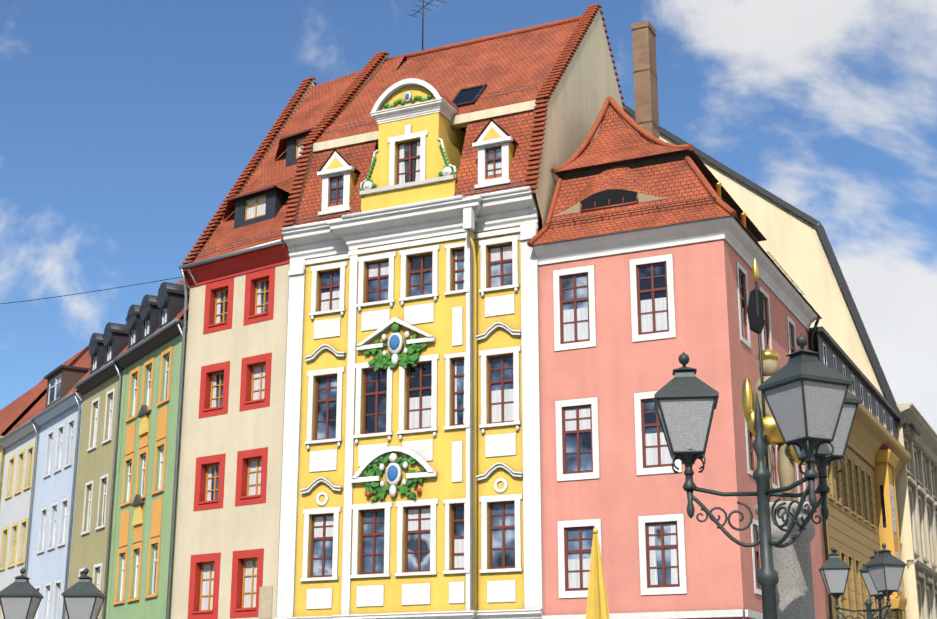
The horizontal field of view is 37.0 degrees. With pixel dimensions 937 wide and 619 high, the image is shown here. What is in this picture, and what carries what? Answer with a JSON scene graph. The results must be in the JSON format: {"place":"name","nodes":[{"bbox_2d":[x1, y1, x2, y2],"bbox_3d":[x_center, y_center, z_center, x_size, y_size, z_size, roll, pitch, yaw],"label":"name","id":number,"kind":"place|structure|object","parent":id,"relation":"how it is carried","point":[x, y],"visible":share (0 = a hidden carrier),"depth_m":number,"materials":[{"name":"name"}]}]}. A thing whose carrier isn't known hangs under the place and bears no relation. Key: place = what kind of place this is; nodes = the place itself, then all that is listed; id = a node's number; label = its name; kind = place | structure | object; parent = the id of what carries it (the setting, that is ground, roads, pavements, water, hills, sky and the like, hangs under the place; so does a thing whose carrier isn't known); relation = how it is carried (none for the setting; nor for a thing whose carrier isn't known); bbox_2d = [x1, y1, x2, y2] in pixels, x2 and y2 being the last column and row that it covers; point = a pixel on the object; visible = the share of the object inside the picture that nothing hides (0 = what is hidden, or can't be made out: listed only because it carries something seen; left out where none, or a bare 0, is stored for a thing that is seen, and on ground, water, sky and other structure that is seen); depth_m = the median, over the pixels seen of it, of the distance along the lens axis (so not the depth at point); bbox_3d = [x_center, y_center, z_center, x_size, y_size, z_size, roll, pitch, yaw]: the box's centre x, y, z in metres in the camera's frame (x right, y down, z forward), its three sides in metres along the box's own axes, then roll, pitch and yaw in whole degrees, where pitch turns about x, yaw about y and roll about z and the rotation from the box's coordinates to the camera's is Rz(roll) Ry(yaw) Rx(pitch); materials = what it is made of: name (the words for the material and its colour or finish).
{"place":"outdoors","nodes":[
{"label":"outdoors","id":0,"kind":"place"},
{"bbox_2d":[0,0,936,433],"label":"sky","id":1,"kind":"structure","parent":0,"point":[126,125],"materials":[{"name":"blue"}]},
{"bbox_2d":[527,96,832,618],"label":"pink corner house","id":2,"kind":"structure","parent":0,"point":[644,247],"depth_m":42.83,"materials":[{"name":"paint"}]},
{"bbox_2d":[631,20,659,142],"bbox_3d":[7.287,-5.925,56.547,0.776,12.163,1.030,-8,-18,24],"label":"brick chimney","id":3,"kind":"object","parent":2,"relation":"on","point":[644,35],"visible":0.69,"depth_m":57.23,"materials":[{"name":"brown"}]},
{"label":"ground cobbles","id":4,"kind":"object","parent":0,"visible":0},
{"bbox_2d":[0,567,105,618],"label":"street lamp","id":5,"kind":"object","parent":4,"relation":"on","point":[21,596],"visible":1,"depth_m":23.20,"materials":[{"name":"metal"}]},
{"bbox_2d":[0,279,189,618],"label":"row of buildings","id":6,"kind":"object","parent":4,"relation":"on","point":[88,433],"visible":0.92,"depth_m":58.27,"materials":[{"name":"green paint"}]},
{"bbox_2d":[166,55,407,618],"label":"house","id":7,"kind":"structure","parent":4,"relation":"on","point":[234,268],"depth_m":49.67,"materials":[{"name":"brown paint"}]},
{"bbox_2d":[1,277,180,303],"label":"overhead wire","id":8,"kind":"object","parent":7,"relation":"attached to","point":[88,292],"visible":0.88,"depth_m":52.26,"materials":[{"name":"grey metal"}]},
{"bbox_2d":[274,0,626,618],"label":"yellow house","id":9,"kind":"structure","parent":4,"relation":"on","point":[424,184],"depth_m":46.33,"materials":[{"name":"paint"}]},
{"bbox_2d":[586,527,608,618],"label":"closed parasol","id":10,"kind":"object","parent":4,"relation":"on","point":[597,605],"visible":1,"depth_m":16.69,"materials":[{"name":"fabric"}]},
{"bbox_2d":[654,333,861,618],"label":"street lamp","id":11,"kind":"object","parent":4,"relation":"on","point":[813,403],"visible":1,"depth_m":11.49,"materials":[{"name":"metal"}]},
{"bbox_2d":[742,256,815,618],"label":"fountain column statue","id":12,"kind":"object","parent":4,"relation":"on","point":[792,563],"visible":0.58,"depth_m":12.95,"materials":[{"name":"stone"}]},
{"bbox_2d":[623,105,936,618],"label":"side street houses","id":13,"kind":"structure","parent":4,"relation":"on","point":[882,485],"depth_m":68.58,"materials":[{"name":"white paint"}]},
{"bbox_2d":[818,543,906,618],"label":"street lamp","id":14,"kind":"object","parent":4,"relation":"on","point":[882,572],"visible":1,"depth_m":29.52,"materials":[{"name":"metal"}]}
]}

